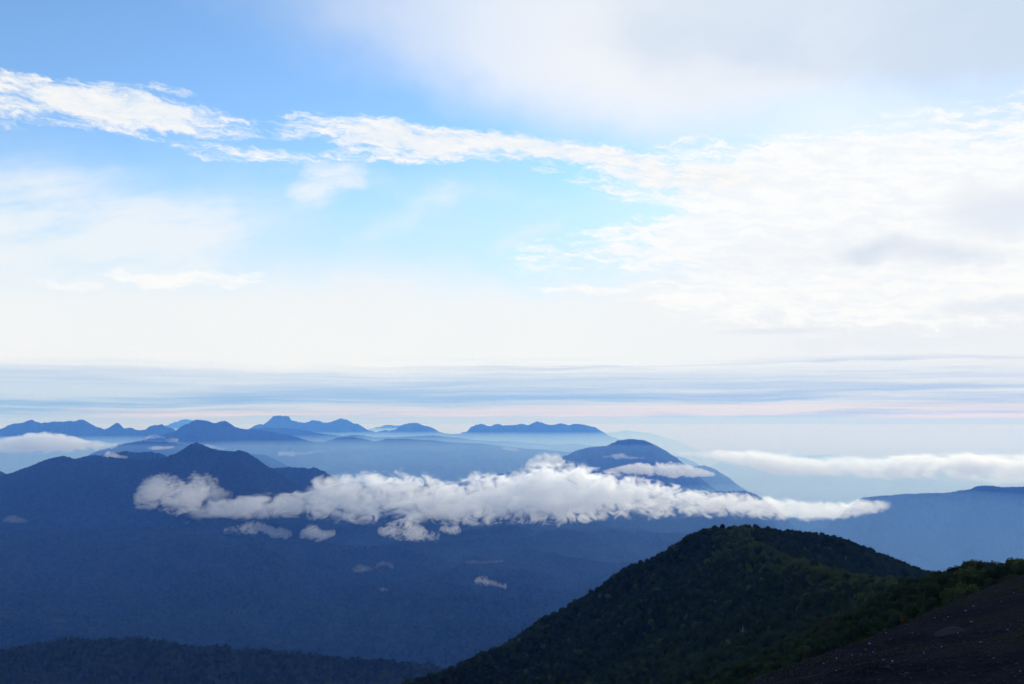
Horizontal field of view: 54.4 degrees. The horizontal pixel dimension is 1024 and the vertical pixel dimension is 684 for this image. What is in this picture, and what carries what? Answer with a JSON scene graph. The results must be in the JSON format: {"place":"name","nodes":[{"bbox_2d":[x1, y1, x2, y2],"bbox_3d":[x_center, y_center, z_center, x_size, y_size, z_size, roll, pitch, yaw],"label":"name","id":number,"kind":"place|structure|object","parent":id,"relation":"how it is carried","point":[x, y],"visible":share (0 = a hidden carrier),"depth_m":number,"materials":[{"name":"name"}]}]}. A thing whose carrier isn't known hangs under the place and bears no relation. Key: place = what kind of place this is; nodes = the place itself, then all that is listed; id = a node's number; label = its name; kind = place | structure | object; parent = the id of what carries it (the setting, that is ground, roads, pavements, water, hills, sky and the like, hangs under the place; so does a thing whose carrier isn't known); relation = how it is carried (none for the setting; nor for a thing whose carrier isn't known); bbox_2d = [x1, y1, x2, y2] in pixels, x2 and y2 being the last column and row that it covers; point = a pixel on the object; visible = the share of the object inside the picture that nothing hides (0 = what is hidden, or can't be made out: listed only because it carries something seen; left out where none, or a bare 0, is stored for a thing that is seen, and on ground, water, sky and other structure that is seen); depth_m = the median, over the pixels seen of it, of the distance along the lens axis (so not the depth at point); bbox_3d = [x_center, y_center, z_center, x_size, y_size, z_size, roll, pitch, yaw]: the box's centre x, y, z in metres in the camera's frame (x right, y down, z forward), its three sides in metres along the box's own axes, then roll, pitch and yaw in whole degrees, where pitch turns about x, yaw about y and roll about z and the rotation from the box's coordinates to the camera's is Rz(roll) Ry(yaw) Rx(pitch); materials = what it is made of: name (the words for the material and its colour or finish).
{"place":"outdoors","nodes":[
{"label":"outdoors","id":0,"kind":"place"},
{"bbox_2d":[0,420,175,473],"bbox_3d":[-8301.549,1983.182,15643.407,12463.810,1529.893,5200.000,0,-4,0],"label":"range","id":1,"kind":"structure","parent":0,"point":[26,444],"depth_m":15199.52,"materials":[{"name":"blue"}]},
{"bbox_2d":[101,451,166,459],"bbox_3d":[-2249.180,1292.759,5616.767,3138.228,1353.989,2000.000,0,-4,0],"label":"wooded ridge","id":2,"kind":"structure","parent":0,"point":[138,455],"depth_m":5599.66,"materials":[{"name":"blue"}]},
{"bbox_2d":[0,442,347,546],"bbox_3d":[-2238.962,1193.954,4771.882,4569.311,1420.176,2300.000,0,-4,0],"label":"wooded peak","id":3,"kind":"structure","parent":0,"point":[241,495],"depth_m":4426.60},
{"bbox_2d":[165,419,191,429],"bbox_3d":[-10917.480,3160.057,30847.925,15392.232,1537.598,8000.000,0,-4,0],"label":"distant peak","id":4,"kind":"structure","parent":0,"point":[177,425],"depth_m":30370.53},
{"bbox_2d":[88,441,291,468],"bbox_3d":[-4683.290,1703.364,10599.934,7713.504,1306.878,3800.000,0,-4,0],"label":"wooded plateau","id":5,"kind":"structure","parent":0,"point":[167,449],"depth_m":10305.64,"materials":[{"name":"blue"}]},
{"bbox_2d":[0,636,444,683],"bbox_3d":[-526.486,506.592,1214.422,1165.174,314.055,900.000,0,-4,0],"label":"wooded foothill","id":6,"kind":"structure","parent":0,"point":[114,660],"depth_m":1137.19,"materials":[{"name":"plant"}]},
{"bbox_2d":[135,419,337,472],"bbox_3d":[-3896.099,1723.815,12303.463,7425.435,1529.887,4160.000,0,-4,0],"label":"range","id":7,"kind":"structure","parent":0,"point":[228,436],"depth_m":11996.17,"materials":[{"name":"blue"}]},
{"bbox_2d":[274,466,366,517],"bbox_3d":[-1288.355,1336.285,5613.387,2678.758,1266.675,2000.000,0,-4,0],"label":"wooded ridge","id":8,"kind":"structure","parent":0,"point":[329,491],"depth_m":5525.01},
{"bbox_2d":[250,415,395,436],"bbox_3d":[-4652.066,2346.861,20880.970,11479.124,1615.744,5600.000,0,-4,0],"label":"range","id":9,"kind":"structure","parent":0,"point":[341,427],"depth_m":20909.83,"materials":[{"name":"blue"}]},
{"bbox_2d":[367,425,398,431],"bbox_3d":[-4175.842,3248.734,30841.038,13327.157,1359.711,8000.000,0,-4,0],"label":"distant peak","id":10,"kind":"structure","parent":0,"point":[385,427],"depth_m":30886.31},
{"bbox_2d":[0,482,795,668],"bbox_3d":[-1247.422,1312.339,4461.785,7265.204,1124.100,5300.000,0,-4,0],"label":"forested upland","id":11,"kind":"structure","parent":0,"point":[445,576],"depth_m":3275.98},
{"bbox_2d":[377,423,450,436],"bbox_3d":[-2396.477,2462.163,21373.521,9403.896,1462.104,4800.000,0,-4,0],"label":"range","id":12,"kind":"structure","parent":0,"point":[411,429],"depth_m":21088.34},
{"bbox_2d":[269,437,570,486],"bbox_3d":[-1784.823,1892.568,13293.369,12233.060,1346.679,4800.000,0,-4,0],"label":"hills","id":13,"kind":"structure","parent":0,"point":[363,462],"depth_m":11918.43,"materials":[{"name":"blue"}]},
{"bbox_2d":[0,0,1023,437],"label":"sky","id":14,"kind":"structure","parent":0,"point":[665,218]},
{"bbox_2d":[446,421,621,445],"bbox_3d":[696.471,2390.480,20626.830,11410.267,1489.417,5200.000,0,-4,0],"label":"range","id":15,"kind":"structure","parent":0,"point":[543,433],"depth_m":19953.10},
{"bbox_2d":[248,428,825,517],"bbox_3d":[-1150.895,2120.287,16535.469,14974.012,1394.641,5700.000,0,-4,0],"label":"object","id":16,"kind":"structure","parent":0,"point":[808,510],"depth_m":16119.70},
{"bbox_2d":[463,439,715,494],"bbox_3d":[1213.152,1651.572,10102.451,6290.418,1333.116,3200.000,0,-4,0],"label":"wooded dome","id":17,"kind":"structure","parent":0,"point":[630,466],"depth_m":9787.30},
{"bbox_2d":[606,430,718,466],"bbox_3d":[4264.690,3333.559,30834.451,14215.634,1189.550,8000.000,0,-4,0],"label":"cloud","id":18,"kind":"structure","parent":0,"point":[675,448],"depth_m":30262.59,"materials":[{"name":"white"}]},
{"bbox_2d":[432,535,916,683],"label":"hill","id":19,"kind":"structure","parent":0,"point":[491,681],"depth_m":326.06,"materials":[{"name":"green plant"}]},
{"bbox_2d":[428,532,959,683],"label":"beech tree","id":20,"kind":"object","parent":19,"relation":"on","point":[594,653],"depth_m":304.25,"materials":[{"name":"green plant"}]},
{"bbox_2d":[401,525,987,683],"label":"beech tree","id":21,"kind":"object","parent":19,"relation":"on","point":[729,627],"visible":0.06,"depth_m":291.01,"materials":[{"name":"green plant"}]},
{"bbox_2d":[395,524,1004,683],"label":"beech tree","id":22,"kind":"object","parent":19,"relation":"on","point":[779,577],"visible":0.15,"depth_m":284.34,"materials":[{"name":"green plant"}]},
{"bbox_2d":[517,525,993,668],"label":"beech tree","id":23,"kind":"object","parent":19,"relation":"on","point":[741,534],"depth_m":257.09,"materials":[{"name":"green plant"}]},
{"bbox_2d":[772,662,782,671],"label":"beech tree","id":24,"kind":"object","parent":19,"relation":"on","point":[775,666],"visible":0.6,"depth_m":81.20,"materials":[{"name":"green plant"}]},
{"bbox_2d":[791,657,800,662],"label":"beech tree","id":25,"kind":"object","parent":19,"relation":"on","point":[796,660],"visible":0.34,"depth_m":78.35,"materials":[{"name":"green plant"}]},
{"bbox_2d":[823,620,833,627],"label":"beech tree","id":26,"kind":"object","parent":19,"relation":"on","point":[826,623],"visible":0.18,"depth_m":107.13,"materials":[{"name":"green plant"}]},
{"bbox_2d":[874,623,890,632],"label":"beech tree","id":27,"kind":"object","parent":19,"relation":"on","point":[881,626],"visible":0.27,"depth_m":74.75,"materials":[{"name":"green plant"}]},
{"bbox_2d":[903,602,919,617],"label":"beech tree","id":28,"kind":"object","parent":19,"relation":"on","point":[912,609],"visible":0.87,"depth_m":73.47,"materials":[{"name":"green plant"}]},
{"bbox_2d":[905,577,919,584],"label":"beech tree","id":29,"kind":"object","parent":19,"relation":"on","point":[909,580],"visible":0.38,"depth_m":94.68,"materials":[{"name":"green plant"}]},
{"bbox_2d":[919,575,935,585],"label":"beech tree","id":30,"kind":"object","parent":19,"relation":"on","point":[928,578],"visible":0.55,"depth_m":83.23,"materials":[{"name":"green plant"}]},
{"bbox_2d":[923,595,940,612],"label":"beech tree","id":31,"kind":"object","parent":19,"relation":"on","point":[929,606],"visible":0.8,"depth_m":71.97,"materials":[{"name":"green plant"}]},
{"bbox_2d":[932,570,943,577],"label":"beech tree","id":32,"kind":"object","parent":19,"relation":"on","point":[935,573],"visible":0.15,"depth_m":86.31,"materials":[{"name":"green plant"}]},
{"bbox_2d":[935,574,941,582],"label":"beech tree","id":33,"kind":"object","parent":19,"relation":"on","point":[938,577],"visible":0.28,"depth_m":82.98,"materials":[{"name":"green plant"}]},
{"bbox_2d":[936,584,951,597],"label":"beech tree","id":34,"kind":"object","parent":19,"relation":"on","point":[940,588],"visible":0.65,"depth_m":73.57,"materials":[{"name":"green plant"}]},
{"bbox_2d":[939,588,952,604],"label":"beech tree","id":35,"kind":"object","parent":19,"relation":"on","point":[945,594],"visible":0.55,"depth_m":72.89,"materials":[{"name":"green plant"}]},
{"bbox_2d":[946,565,959,572],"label":"beech tree","id":36,"kind":"object","parent":19,"relation":"on","point":[953,569],"visible":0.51,"depth_m":91.38,"materials":[{"name":"green plant"}]},
{"bbox_2d":[950,586,964,599],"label":"beech tree","id":37,"kind":"object","parent":19,"relation":"on","point":[953,590],"visible":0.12,"depth_m":70.92,"materials":[{"name":"green plant"}]},
{"bbox_2d":[957,569,966,580],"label":"beech tree","id":38,"kind":"object","parent":19,"relation":"on","point":[960,573],"visible":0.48,"depth_m":77.89,"materials":[{"name":"green plant"}]},
{"bbox_2d":[959,573,976,587],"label":"beech tree","id":39,"kind":"object","parent":19,"relation":"on","point":[967,579],"visible":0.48,"depth_m":73.20,"materials":[{"name":"green plant"}]},
{"bbox_2d":[960,559,976,568],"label":"beech tree","id":40,"kind":"object","parent":19,"relation":"on","point":[970,564],"visible":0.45,"depth_m":89.93,"materials":[{"name":"green plant"}]},
{"bbox_2d":[965,567,976,575],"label":"beech tree","id":41,"kind":"object","parent":19,"relation":"on","point":[970,571],"visible":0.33,"depth_m":77.18,"materials":[{"name":"green plant"}]},
{"bbox_2d":[974,560,987,569],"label":"beech tree","id":42,"kind":"object","parent":19,"relation":"on","point":[981,565],"visible":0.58,"depth_m":82.85,"materials":[{"name":"green plant"}]},
{"bbox_2d":[977,568,984,578],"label":"beech tree","id":43,"kind":"object","parent":19,"relation":"on","point":[981,572],"visible":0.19,"depth_m":72.45,"materials":[{"name":"green plant"}]},
{"bbox_2d":[982,566,996,580],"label":"beech tree","id":44,"kind":"object","parent":19,"relation":"on","point":[990,573],"visible":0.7,"depth_m":71.29,"materials":[{"name":"green plant"}]},
{"bbox_2d":[986,560,997,566],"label":"beech tree","id":45,"kind":"object","parent":19,"relation":"on","point":[991,563],"visible":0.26,"depth_m":88.72,"materials":[{"name":"green plant"}]},
{"bbox_2d":[1005,561,1015,573],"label":"beech tree","id":46,"kind":"object","parent":19,"relation":"on","point":[1009,563],"visible":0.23,"depth_m":72.74,"materials":[{"name":"green plant"}]},
{"bbox_2d":[409,526,964,683],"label":"beech tree","id":47,"kind":"object","parent":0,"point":[958,591],"visible":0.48,"depth_m":275.76,"materials":[{"name":"green plant"}]},
{"bbox_2d":[689,465,745,491],"bbox_3d":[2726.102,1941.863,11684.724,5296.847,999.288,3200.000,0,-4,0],"label":"wooded shoulder","id":48,"kind":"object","parent":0,"point":[715,479],"visible":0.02,"depth_m":11573.42},
{"bbox_2d":[536,527,1023,683],"bbox_3d":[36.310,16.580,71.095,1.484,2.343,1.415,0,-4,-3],"label":"beech tree","id":49,"kind":"object","parent":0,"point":[1017,566],"visible":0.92,"depth_m":254.96,"materials":[{"name":"green plant"}]},
{"bbox_2d":[786,516,832,531],"bbox_3d":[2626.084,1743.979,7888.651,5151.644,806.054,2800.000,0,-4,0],"label":"wooded ridge","id":50,"kind":"structure","parent":0,"point":[802,524],"depth_m":7825.16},
{"bbox_2d":[668,438,1023,518],"bbox_3d":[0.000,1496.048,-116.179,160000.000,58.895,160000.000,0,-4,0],"label":"cloud","id":51,"kind":"structure","parent":0,"point":[975,456],"depth_m":43717.61,"materials":[{"name":"white"}]},
{"bbox_2d":[710,453,1023,490],"bbox_3d":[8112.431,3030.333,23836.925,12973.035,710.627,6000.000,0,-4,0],"label":"cloud","id":52,"kind":"structure","parent":0,"point":[770,472],"depth_m":22471.17,"materials":[{"name":"white"}]},
{"bbox_2d":[741,574,1023,683],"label":"scree slope","id":53,"kind":"structure","parent":0,"point":[971,665],"depth_m":36.78,"materials":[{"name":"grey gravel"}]},
{"bbox_2d":[405,524,1023,683],"bbox_3d":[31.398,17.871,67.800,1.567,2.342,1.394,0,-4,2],"label":"beech tree","id":54,"kind":"object","parent":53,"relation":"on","point":[689,664],"visible":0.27,"depth_m":278.89,"materials":[{"name":"green plant"}]},
{"bbox_2d":[471,525,1023,668],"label":"beech tree","id":55,"kind":"object","parent":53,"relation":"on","point":[861,577],"visible":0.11,"depth_m":271.76,"materials":[{"name":"green plant"}]},
{"bbox_2d":[900,616,911,623],"bbox_3d":[22.655,16.124,57.249,0.825,0.843,0.901,3,-5,-33],"label":"beech tree","id":56,"kind":"object","parent":53,"relation":"on","point":[904,619],"visible":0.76,"depth_m":57.08,"materials":[{"name":"orange plant"}]},
{"bbox_2d":[933,626,965,636],"bbox_3d":[18.993,12.583,43.085,1.785,0.119,1.503,-13,-7,-40],"label":"rock slab","id":57,"kind":"object","parent":53,"relation":"on","point":[947,631],"visible":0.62,"depth_m":43.23,"materials":[{"name":"grey stone"}]},
{"bbox_2d":[970,575,987,587],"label":"beech tree","id":58,"kind":"object","parent":53,"relation":"on","point":[979,581],"visible":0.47,"depth_m":70.75,"materials":[{"name":"green plant"}]},
{"bbox_2d":[995,562,1012,579],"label":"beech tree","id":59,"kind":"object","parent":53,"relation":"on","point":[1002,570],"visible":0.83,"depth_m":70.82,"materials":[{"name":"green plant"}]},
{"bbox_2d":[1005,557,1016,562],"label":"beech tree","id":60,"kind":"object","parent":53,"relation":"on","point":[1010,560],"visible":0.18,"depth_m":76.43,"materials":[{"name":"green plant"}]},
{"bbox_2d":[806,485,1023,571],"bbox_3d":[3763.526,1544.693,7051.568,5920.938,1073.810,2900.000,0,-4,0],"label":"wooded plateau","id":61,"kind":"structure","parent":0,"point":[941,532],"depth_m":6830.56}
]}

